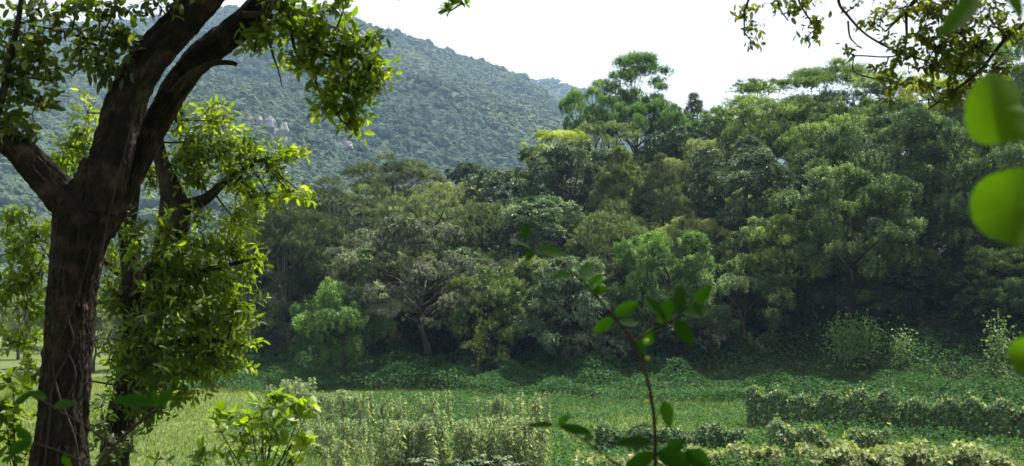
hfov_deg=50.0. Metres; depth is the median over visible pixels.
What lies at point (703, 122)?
round tree
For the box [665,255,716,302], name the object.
hillside tree
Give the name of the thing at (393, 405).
crop plant
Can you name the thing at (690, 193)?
hillside tree
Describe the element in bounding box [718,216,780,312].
hillside tree
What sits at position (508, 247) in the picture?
hillside tree
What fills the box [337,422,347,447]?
crop plant
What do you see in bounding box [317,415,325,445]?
crop plant
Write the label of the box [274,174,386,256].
layered tree
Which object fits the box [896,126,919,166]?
hillside tree
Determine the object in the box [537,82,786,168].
ridge hill
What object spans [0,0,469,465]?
old tree
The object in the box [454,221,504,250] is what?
hillside tree
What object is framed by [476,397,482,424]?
crop plant
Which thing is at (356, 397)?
crop plant
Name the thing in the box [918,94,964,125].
hillside tree
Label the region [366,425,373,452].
crop plant
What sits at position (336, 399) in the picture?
crop plant
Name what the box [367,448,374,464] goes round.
crop plant
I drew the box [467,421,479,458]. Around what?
crop plant
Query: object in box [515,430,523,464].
crop plant
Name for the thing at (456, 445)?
crop plant
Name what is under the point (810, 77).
tiered tree
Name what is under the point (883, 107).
fine leaved tree
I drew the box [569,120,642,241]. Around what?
olive tree
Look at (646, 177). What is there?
hillside tree
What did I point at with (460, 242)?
hillside tree
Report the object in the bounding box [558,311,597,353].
shrub
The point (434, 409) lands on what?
crop plant
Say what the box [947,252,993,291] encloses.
shrub
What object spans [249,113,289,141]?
rock outcrop
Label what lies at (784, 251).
hillside tree
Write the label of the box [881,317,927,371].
creeper
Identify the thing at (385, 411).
crop plant
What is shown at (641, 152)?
hillside tree
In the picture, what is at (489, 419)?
crop plant
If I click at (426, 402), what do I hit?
crop plant
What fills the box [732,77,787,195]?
tiered tree
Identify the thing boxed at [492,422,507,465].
crop plant
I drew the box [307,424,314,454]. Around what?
crop plant
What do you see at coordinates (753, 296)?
shrub
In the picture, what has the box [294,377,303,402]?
crop plant
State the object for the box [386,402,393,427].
crop plant
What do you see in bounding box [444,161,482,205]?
round tree
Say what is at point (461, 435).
crop plant
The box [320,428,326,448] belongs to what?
crop plant
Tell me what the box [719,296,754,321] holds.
shrub
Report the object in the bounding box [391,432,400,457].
crop plant
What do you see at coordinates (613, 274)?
hillside tree
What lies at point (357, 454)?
crop plant
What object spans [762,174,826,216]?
hillside tree
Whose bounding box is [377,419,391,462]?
crop plant
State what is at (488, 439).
crop plant
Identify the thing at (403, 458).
crop plant
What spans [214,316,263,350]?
shrub
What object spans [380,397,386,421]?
crop plant
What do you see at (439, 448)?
crop plant
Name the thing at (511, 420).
crop plant
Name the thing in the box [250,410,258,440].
crop plant
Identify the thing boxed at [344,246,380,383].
tree
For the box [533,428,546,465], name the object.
crop plant
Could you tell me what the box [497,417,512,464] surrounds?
crop plant
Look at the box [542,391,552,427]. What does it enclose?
crop plant
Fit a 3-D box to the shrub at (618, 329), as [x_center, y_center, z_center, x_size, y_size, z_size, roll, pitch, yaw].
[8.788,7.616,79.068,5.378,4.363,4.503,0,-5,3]
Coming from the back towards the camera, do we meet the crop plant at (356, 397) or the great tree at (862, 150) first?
the great tree at (862, 150)
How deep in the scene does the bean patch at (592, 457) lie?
34.92 m
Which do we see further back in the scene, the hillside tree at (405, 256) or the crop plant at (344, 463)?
the hillside tree at (405, 256)
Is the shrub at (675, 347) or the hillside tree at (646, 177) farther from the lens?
the hillside tree at (646, 177)
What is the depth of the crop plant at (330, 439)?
40.42 m
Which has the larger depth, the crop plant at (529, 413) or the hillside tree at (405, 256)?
the hillside tree at (405, 256)
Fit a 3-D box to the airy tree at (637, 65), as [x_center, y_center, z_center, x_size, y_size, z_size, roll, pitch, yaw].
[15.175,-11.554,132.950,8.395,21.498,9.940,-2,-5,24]
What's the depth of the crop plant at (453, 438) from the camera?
38.08 m
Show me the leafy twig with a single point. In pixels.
(25, 435)
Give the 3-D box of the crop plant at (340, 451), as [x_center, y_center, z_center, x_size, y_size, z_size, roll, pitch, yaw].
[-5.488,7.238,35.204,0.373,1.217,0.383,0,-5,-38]
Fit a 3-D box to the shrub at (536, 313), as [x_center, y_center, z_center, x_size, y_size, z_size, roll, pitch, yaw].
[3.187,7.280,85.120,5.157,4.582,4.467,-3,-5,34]
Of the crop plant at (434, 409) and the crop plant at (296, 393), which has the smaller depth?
the crop plant at (434, 409)
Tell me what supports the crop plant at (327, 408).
on the ground at (8, 362)
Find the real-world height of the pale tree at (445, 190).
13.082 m
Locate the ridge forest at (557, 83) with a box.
[510,71,653,185]
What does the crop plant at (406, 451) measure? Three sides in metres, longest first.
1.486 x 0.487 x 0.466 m
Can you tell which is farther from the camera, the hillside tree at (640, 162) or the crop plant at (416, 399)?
the hillside tree at (640, 162)
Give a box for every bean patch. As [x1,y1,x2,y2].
[570,450,663,465]
[686,439,785,465]
[793,435,1017,465]
[860,438,997,452]
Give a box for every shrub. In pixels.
[0,367,36,465]
[89,387,174,465]
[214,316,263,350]
[239,321,274,337]
[253,327,278,354]
[275,315,302,340]
[276,323,320,347]
[286,307,330,340]
[323,321,371,352]
[351,329,391,354]
[375,313,411,351]
[377,313,426,351]
[398,306,467,354]
[435,308,477,355]
[462,313,492,337]
[477,328,514,356]
[477,334,516,361]
[501,324,531,353]
[509,311,547,354]
[527,300,559,331]
[533,313,589,356]
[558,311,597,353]
[572,313,608,349]
[592,328,634,361]
[603,309,660,359]
[631,301,684,353]
[634,297,655,323]
[639,305,718,366]
[679,311,730,350]
[683,309,716,338]
[691,292,728,317]
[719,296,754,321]
[725,287,766,330]
[731,285,798,331]
[757,299,803,329]
[780,281,838,335]
[829,300,856,326]
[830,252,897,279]
[844,282,879,318]
[936,0,1023,376]
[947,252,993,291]
[949,285,1005,326]
[969,258,1023,287]
[973,277,1023,332]
[990,278,1023,316]
[994,268,1023,280]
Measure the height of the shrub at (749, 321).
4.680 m
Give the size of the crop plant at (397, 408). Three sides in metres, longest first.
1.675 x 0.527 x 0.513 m
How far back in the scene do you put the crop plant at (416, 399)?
48.63 m
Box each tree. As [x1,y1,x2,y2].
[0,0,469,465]
[0,88,317,465]
[0,289,42,359]
[0,297,23,328]
[0,308,27,348]
[21,297,104,339]
[34,285,118,329]
[92,296,122,371]
[96,296,168,344]
[168,301,210,354]
[220,245,291,350]
[226,238,309,310]
[227,194,345,361]
[237,225,289,315]
[248,237,308,313]
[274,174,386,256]
[275,203,362,298]
[275,282,315,310]
[287,261,325,301]
[287,275,398,382]
[320,212,508,364]
[322,182,411,230]
[329,241,388,273]
[340,151,447,214]
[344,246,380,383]
[368,251,435,325]
[372,193,477,241]
[381,205,434,239]
[385,243,432,287]
[389,242,454,302]
[406,181,493,244]
[422,212,446,223]
[427,284,450,314]
[428,220,486,289]
[431,246,482,311]
[441,201,515,253]
[443,263,529,370]
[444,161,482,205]
[447,193,473,216]
[449,205,516,241]
[451,218,512,257]
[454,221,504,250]
[459,275,522,332]
[461,166,542,238]
[467,237,512,261]
[468,246,514,310]
[490,263,534,324]
[495,255,557,310]
[498,194,594,258]
[499,190,544,205]
[501,240,541,308]
[511,254,620,366]
[514,140,624,253]
[519,128,592,221]
[522,252,567,291]
[527,219,559,255]
[540,265,586,316]
[541,162,586,201]
[551,195,594,259]
[557,78,626,164]
[558,246,581,263]
[560,216,605,260]
[564,209,648,314]
[568,161,633,247]
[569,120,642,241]
[572,158,600,177]
[577,248,610,282]
[584,145,657,256]
[589,92,688,154]
[593,258,612,297]
[598,257,650,305]
[600,49,674,154]
[601,152,653,217]
[606,228,716,315]
[607,216,662,259]
[609,188,661,228]
[622,255,682,294]
[629,97,680,142]
[634,153,695,225]
[638,143,682,176]
[641,125,712,217]
[642,161,665,221]
[643,193,668,228]
[648,149,691,214]
[654,217,697,263]
[655,216,735,264]
[660,138,739,219]
[664,164,699,216]
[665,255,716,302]
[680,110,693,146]
[681,92,712,139]
[684,104,740,202]
[685,134,818,251]
[690,188,724,221]
[690,217,726,262]
[691,252,798,357]
[701,105,738,198]
[707,258,726,280]
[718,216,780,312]
[720,57,913,148]
[720,146,741,198]
[721,96,817,215]
[723,187,761,225]
[723,219,751,258]
[727,0,1023,111]
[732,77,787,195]
[733,218,767,256]
[735,120,808,210]
[745,209,847,338]
[760,237,815,281]
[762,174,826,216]
[764,162,927,330]
[773,112,892,216]
[774,88,891,175]
[780,150,835,169]
[794,104,981,254]
[824,239,854,279]
[841,163,897,238]
[848,96,923,162]
[862,234,898,276]
[875,145,914,165]
[888,72,973,166]
[895,237,919,251]
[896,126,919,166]
[905,112,1023,252]
[912,164,950,234]
[915,141,973,185]
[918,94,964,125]
[940,27,1023,99]
[950,244,971,256]
[952,112,964,134]
[956,141,1023,249]
[959,245,986,263]
[963,244,1013,288]
[989,246,1023,279]
[1001,245,1022,259]
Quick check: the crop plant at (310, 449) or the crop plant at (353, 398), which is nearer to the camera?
the crop plant at (310, 449)
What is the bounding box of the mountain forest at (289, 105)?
[0,4,584,307]
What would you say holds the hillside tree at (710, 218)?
on the ground at (8, 362)
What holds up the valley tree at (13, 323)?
on the ground at (8, 362)
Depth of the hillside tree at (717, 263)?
87.68 m
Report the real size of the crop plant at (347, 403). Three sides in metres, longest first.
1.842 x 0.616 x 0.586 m
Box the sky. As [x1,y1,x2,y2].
[0,0,1023,154]
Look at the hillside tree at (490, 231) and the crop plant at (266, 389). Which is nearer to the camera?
the crop plant at (266, 389)
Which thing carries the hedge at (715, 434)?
on the ground at (8, 362)
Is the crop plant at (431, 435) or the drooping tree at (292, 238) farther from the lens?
the drooping tree at (292, 238)
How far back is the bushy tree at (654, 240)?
79.23 m
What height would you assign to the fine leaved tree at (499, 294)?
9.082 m
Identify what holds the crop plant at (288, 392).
on the ground at (8, 362)
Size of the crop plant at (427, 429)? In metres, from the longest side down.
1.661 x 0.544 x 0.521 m
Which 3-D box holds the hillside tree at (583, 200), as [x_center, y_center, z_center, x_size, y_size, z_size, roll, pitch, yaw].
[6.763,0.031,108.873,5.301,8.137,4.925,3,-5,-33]
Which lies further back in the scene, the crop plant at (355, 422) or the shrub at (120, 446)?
the crop plant at (355, 422)
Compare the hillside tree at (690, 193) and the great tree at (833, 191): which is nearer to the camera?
the great tree at (833, 191)
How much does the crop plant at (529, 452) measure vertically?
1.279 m
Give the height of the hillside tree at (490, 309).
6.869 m
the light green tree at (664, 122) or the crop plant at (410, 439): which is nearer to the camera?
the crop plant at (410, 439)
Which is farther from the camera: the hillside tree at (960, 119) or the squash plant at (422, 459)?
the hillside tree at (960, 119)
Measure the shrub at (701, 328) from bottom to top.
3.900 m
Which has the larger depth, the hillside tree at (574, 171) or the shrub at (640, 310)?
the hillside tree at (574, 171)
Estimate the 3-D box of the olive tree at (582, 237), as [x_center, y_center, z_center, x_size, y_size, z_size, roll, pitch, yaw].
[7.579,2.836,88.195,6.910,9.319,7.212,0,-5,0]
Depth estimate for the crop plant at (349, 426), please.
40.74 m
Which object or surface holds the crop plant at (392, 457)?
on the ground at (8, 362)
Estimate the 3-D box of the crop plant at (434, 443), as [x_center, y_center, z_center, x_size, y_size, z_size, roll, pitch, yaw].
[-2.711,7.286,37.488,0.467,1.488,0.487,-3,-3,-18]
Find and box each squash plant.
[406,456,439,465]
[454,458,486,465]
[471,454,512,465]
[498,460,529,465]
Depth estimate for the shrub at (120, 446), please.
10.23 m
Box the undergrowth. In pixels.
[230,155,1023,360]
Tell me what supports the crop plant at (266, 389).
on the ground at (8, 362)
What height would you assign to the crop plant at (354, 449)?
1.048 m
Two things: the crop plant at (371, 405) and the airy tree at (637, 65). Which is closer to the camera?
the crop plant at (371, 405)
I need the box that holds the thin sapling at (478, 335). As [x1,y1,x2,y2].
[469,308,489,373]
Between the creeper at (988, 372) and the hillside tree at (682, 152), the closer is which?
the creeper at (988, 372)
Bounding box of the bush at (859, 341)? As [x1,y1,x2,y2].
[806,306,898,375]
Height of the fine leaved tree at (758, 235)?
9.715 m
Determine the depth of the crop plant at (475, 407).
51.01 m
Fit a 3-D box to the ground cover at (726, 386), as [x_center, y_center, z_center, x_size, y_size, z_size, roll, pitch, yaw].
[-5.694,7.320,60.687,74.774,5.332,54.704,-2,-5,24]
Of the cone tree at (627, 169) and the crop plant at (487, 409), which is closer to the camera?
the crop plant at (487, 409)
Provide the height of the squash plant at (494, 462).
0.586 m
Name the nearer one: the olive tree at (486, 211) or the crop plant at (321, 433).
the crop plant at (321, 433)
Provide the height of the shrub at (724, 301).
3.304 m
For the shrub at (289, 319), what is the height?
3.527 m
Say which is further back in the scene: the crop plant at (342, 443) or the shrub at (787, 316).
the shrub at (787, 316)
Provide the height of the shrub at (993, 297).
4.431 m
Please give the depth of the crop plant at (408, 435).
37.77 m
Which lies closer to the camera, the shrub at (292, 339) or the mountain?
the shrub at (292, 339)
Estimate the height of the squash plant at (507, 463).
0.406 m
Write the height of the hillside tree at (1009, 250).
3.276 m
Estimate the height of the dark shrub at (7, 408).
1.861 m
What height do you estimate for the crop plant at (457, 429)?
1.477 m
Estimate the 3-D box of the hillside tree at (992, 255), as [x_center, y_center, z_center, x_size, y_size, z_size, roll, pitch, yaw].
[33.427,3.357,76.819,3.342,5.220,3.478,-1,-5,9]
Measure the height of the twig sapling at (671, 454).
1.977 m
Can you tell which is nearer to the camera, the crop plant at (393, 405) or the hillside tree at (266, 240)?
the crop plant at (393, 405)
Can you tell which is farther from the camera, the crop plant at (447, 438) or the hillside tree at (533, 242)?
the hillside tree at (533, 242)
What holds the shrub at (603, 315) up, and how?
on the ground at (8, 362)
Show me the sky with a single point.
(572, 42)
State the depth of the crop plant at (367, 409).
49.91 m
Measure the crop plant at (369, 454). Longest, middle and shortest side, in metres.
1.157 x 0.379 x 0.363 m
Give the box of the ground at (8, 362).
[0,160,1023,465]
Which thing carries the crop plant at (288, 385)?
on the ground at (8, 362)
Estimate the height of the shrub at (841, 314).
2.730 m
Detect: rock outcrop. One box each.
[227,40,257,56]
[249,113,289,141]
[335,137,353,151]
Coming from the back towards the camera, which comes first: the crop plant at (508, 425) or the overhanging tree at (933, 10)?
the crop plant at (508, 425)
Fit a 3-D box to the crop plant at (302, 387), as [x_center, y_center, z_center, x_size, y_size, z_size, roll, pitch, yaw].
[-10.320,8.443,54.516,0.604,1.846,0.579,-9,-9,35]
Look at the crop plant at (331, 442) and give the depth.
40.85 m
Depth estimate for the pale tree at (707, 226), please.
88.12 m
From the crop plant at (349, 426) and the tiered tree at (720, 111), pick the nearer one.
the crop plant at (349, 426)
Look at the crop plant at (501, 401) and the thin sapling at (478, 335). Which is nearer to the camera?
the crop plant at (501, 401)
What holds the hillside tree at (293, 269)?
on the ground at (8, 362)
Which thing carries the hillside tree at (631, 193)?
on the ground at (8, 362)
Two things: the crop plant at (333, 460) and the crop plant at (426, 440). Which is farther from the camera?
the crop plant at (426, 440)
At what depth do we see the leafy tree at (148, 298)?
12.10 m
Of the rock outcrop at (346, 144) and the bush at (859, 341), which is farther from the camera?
the rock outcrop at (346, 144)
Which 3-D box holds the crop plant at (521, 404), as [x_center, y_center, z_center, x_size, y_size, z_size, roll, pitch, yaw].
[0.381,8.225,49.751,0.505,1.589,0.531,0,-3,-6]
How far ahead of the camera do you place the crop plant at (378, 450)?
37.68 m
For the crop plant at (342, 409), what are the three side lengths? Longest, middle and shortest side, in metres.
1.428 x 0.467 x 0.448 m
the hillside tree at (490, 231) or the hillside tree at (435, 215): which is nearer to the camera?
the hillside tree at (490, 231)
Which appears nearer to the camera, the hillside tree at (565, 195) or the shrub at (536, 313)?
the shrub at (536, 313)
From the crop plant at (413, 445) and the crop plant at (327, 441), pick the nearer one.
the crop plant at (413, 445)
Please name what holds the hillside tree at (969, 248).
on the ground at (8, 362)
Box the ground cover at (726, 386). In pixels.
[114,318,1023,465]
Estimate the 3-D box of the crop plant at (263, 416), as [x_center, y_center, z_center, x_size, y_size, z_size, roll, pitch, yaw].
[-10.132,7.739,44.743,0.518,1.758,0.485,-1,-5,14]
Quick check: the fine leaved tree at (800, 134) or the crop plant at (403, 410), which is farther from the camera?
the fine leaved tree at (800, 134)
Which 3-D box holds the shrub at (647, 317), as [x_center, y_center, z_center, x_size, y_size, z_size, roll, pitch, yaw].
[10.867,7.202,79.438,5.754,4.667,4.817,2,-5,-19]
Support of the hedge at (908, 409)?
on the ground at (8, 362)
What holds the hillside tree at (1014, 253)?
on the ground at (8, 362)
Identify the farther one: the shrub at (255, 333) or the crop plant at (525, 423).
the shrub at (255, 333)
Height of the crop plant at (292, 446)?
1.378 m
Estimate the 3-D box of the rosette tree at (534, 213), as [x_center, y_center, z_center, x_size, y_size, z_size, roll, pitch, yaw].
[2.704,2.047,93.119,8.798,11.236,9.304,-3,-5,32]
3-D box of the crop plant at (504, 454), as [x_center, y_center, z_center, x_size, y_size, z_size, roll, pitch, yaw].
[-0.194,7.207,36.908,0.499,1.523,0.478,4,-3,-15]
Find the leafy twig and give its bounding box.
[6,389,172,465]
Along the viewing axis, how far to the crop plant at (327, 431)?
41.65 m
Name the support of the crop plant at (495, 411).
on the ground at (8, 362)
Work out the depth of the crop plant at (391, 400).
50.30 m
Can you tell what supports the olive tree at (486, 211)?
on the ground at (8, 362)
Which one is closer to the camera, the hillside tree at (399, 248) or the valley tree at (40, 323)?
the hillside tree at (399, 248)
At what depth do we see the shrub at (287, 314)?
90.67 m
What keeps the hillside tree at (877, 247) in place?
on the ground at (8, 362)
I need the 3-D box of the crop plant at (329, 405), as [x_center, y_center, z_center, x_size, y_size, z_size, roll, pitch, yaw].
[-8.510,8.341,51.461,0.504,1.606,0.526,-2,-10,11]
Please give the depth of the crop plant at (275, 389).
55.10 m
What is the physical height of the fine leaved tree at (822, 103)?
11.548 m
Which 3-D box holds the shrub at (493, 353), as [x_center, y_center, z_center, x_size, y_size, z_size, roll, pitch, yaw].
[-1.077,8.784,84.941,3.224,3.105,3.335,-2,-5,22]
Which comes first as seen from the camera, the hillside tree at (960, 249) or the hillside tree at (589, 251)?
the hillside tree at (960, 249)
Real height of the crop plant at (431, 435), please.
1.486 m
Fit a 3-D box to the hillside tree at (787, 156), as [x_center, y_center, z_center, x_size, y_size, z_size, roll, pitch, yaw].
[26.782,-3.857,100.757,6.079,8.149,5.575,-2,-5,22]
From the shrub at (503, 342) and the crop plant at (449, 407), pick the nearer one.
the crop plant at (449, 407)
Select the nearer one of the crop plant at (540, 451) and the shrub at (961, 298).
the crop plant at (540, 451)
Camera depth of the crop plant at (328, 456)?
35.61 m
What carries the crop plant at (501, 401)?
on the ground at (8, 362)
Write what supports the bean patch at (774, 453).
on the ground at (8, 362)
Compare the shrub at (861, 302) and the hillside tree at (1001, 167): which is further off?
the hillside tree at (1001, 167)
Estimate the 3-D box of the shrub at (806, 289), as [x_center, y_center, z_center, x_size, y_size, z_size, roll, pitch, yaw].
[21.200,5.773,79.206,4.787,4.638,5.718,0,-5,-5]
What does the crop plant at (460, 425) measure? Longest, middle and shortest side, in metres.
1.694 x 0.554 x 0.532 m
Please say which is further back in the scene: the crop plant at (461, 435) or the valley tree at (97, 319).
the valley tree at (97, 319)
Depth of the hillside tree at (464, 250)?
90.63 m
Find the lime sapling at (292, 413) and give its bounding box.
[186,387,321,465]
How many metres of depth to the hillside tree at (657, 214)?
107.94 m
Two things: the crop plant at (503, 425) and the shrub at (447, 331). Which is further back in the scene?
the shrub at (447, 331)
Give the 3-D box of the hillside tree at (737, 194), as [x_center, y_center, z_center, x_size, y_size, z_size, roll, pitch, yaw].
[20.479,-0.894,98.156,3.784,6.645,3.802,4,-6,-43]
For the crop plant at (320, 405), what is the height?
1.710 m
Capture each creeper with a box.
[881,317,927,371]
[907,351,943,388]
[970,362,1009,395]
[977,308,1020,395]
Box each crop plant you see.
[239,408,246,437]
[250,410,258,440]
[258,402,268,435]
[264,385,272,413]
[268,384,277,414]
[283,381,290,407]
[284,379,291,408]
[289,424,298,449]
[290,380,299,402]
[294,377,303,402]
[298,385,306,397]
[300,419,307,453]
[305,419,314,450]
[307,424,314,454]
[308,377,317,403]
[311,392,320,421]
[313,419,319,449]
[313,421,322,449]
[317,390,325,418]
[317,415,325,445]
[317,425,325,452]
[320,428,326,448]
[321,397,327,422]
[321,446,327,465]
[323,447,330,465]
[324,396,332,422]
[324,420,330,445]
[324,425,332,454]
[327,394,334,420]
[327,422,336,455]
[328,395,334,417]
[329,426,335,453]
[331,445,338,465]
[332,390,340,419]
[334,417,341,444]
[336,389,346,423]
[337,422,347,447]
[337,440,346,465]
[337,440,348,465]
[338,390,348,419]
[338,449,346,465]
[339,399,345,423]
[341,420,349,448]
[342,390,352,422]
[343,441,350,465]
[344,420,353,451]
[348,426,357,454]
[350,394,358,419]
[350,419,358,448]
[351,396,360,424]
[353,392,362,424]
[353,442,359,465]
[354,401,361,428]
[354,425,362,444]
[355,441,364,465]
[358,422,367,450]
[358,448,364,465]
[359,418,367,448]
[362,399,371,425]
[364,402,372,426]
[365,391,374,424]
[365,443,374,465]
[366,393,374,420]
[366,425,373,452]
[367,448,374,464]
[372,427,382,464]
[375,404,382,427]
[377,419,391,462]
[377,421,390,457]
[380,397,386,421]
[381,431,390,462]
[382,427,390,463]
[383,393,394,418]
[383,408,389,424]
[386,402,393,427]
[386,420,399,464]
[388,422,398,455]
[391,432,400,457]
[392,404,396,419]
[394,396,404,426]
[394,419,407,465]
[399,396,408,423]
[399,424,408,465]
[401,429,409,462]
[405,422,415,462]
[406,423,420,464]
[407,424,416,465]
[408,406,415,423]
[414,392,423,421]
[414,421,424,463]
[417,418,426,460]
[419,414,432,465]
[421,395,430,417]
[423,422,431,462]
[424,421,438,461]
[426,427,438,464]
[427,425,439,462]
[429,392,438,420]
[430,397,438,426]
[430,416,443,461]
[433,409,449,465]
[438,420,451,460]
[442,389,454,428]
[451,423,463,458]
[451,427,459,458]
[451,430,462,465]
[453,419,468,463]
[460,418,467,463]
[461,433,470,463]
[463,419,474,458]
[464,423,477,464]
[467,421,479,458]
[471,396,482,425]
[473,417,482,455]
[474,431,485,464]
[475,429,484,458]
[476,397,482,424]
[479,430,486,460]
[481,416,490,453]
[484,416,493,459]
[484,424,494,465]
[485,399,490,422]
[486,418,500,463]
[487,400,494,417]
[490,414,500,456]
[491,395,500,423]
[492,401,499,423]
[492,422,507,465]
[496,395,502,423]
[497,393,506,426]
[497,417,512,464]
[499,400,505,424]
[500,414,512,460]
[501,425,511,465]
[503,399,509,426]
[506,402,513,425]
[506,426,516,463]
[507,415,520,463]
[512,417,526,462]
[512,428,524,465]
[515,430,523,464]
[516,392,525,423]
[516,397,524,422]
[521,400,528,422]
[521,416,536,460]
[521,420,533,456]
[523,420,534,465]
[523,433,534,465]
[525,417,539,464]
[527,399,533,422]
[531,392,542,421]
[531,397,538,421]
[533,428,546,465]
[534,398,542,421]
[537,427,549,465]
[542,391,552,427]
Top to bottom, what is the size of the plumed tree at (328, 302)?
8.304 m
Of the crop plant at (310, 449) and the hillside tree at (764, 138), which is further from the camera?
the hillside tree at (764, 138)
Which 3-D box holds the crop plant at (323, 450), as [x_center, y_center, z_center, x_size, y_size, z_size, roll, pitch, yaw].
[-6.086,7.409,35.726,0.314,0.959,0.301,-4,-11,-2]
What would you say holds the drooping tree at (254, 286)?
on the ground at (8, 362)
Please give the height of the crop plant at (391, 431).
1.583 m
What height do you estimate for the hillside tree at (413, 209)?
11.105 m
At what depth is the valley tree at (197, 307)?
117.40 m
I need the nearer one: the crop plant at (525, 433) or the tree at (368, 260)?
the crop plant at (525, 433)
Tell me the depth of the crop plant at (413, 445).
37.39 m
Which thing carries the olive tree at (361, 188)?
on the ground at (8, 362)
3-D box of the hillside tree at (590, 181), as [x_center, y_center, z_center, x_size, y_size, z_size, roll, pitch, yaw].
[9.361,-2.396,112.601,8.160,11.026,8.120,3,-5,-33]
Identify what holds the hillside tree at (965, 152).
on the ground at (8, 362)
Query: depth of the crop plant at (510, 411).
50.06 m
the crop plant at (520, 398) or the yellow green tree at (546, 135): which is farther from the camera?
the yellow green tree at (546, 135)
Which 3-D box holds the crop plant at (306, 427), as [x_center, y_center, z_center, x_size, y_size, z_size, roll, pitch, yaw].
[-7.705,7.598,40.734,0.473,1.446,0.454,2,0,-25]
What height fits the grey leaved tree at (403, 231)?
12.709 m
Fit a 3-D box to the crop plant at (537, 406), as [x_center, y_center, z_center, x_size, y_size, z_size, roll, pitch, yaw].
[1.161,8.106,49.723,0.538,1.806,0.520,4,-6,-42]
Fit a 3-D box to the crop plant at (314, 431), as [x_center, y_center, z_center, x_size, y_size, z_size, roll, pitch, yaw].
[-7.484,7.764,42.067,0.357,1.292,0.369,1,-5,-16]
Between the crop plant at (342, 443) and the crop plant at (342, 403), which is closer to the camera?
the crop plant at (342, 443)
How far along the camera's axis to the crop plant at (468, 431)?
37.13 m
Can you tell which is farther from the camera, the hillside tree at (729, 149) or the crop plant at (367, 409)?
the hillside tree at (729, 149)
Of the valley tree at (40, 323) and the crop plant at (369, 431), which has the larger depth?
the valley tree at (40, 323)
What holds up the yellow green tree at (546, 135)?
on the ground at (8, 362)
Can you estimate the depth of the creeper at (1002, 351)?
65.95 m
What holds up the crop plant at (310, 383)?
on the ground at (8, 362)
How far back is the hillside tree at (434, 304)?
95.61 m
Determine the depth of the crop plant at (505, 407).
50.20 m
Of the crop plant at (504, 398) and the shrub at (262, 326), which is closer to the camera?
the crop plant at (504, 398)
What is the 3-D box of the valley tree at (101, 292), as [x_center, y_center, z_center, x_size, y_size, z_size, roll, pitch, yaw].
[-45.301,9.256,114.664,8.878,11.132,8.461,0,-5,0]
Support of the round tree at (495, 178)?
on the ground at (8, 362)
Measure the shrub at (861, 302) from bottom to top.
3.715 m
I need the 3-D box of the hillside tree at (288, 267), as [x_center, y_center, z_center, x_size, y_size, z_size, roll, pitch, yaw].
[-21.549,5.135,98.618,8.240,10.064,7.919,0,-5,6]
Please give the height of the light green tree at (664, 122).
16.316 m
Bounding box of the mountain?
[0,21,556,284]
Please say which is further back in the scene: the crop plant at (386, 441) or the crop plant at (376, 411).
the crop plant at (376, 411)
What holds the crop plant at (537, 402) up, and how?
on the ground at (8, 362)
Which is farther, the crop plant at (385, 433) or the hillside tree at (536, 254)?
the hillside tree at (536, 254)
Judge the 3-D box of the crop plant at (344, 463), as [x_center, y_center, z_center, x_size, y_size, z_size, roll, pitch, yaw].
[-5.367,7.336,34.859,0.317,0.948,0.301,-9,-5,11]
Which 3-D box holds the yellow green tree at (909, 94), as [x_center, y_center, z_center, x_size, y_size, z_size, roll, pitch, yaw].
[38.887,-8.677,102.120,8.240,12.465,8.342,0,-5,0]
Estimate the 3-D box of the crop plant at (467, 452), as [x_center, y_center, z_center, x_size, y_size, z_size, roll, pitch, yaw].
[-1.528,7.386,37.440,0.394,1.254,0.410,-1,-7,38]
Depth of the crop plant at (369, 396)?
50.51 m
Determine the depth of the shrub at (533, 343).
83.02 m
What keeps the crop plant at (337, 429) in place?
on the ground at (8, 362)
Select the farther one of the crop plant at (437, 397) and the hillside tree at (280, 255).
the hillside tree at (280, 255)
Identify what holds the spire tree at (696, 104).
on the ground at (8, 362)
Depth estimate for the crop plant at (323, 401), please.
51.56 m
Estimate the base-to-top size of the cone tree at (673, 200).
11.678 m
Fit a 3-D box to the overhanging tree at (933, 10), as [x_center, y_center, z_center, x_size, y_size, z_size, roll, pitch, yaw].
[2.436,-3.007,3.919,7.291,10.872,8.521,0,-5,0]
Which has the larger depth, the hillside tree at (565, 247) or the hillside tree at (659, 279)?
the hillside tree at (565, 247)
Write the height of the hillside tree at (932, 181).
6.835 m
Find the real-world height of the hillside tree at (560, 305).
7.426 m
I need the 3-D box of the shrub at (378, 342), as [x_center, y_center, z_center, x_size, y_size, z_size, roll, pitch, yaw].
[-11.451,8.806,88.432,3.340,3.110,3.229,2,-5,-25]
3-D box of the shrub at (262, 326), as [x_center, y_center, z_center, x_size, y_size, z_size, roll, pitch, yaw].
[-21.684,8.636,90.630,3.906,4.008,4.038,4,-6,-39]
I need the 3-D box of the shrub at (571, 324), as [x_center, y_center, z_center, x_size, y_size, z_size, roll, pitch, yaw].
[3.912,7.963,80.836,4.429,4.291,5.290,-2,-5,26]
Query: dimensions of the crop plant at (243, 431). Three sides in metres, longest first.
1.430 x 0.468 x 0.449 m
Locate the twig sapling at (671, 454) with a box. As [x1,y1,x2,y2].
[516,220,711,465]
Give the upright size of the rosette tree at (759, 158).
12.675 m
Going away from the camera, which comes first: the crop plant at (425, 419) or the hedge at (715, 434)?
the crop plant at (425, 419)
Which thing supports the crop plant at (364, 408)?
on the ground at (8, 362)
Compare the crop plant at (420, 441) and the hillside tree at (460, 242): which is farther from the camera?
the hillside tree at (460, 242)
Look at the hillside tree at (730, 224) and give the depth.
90.98 m

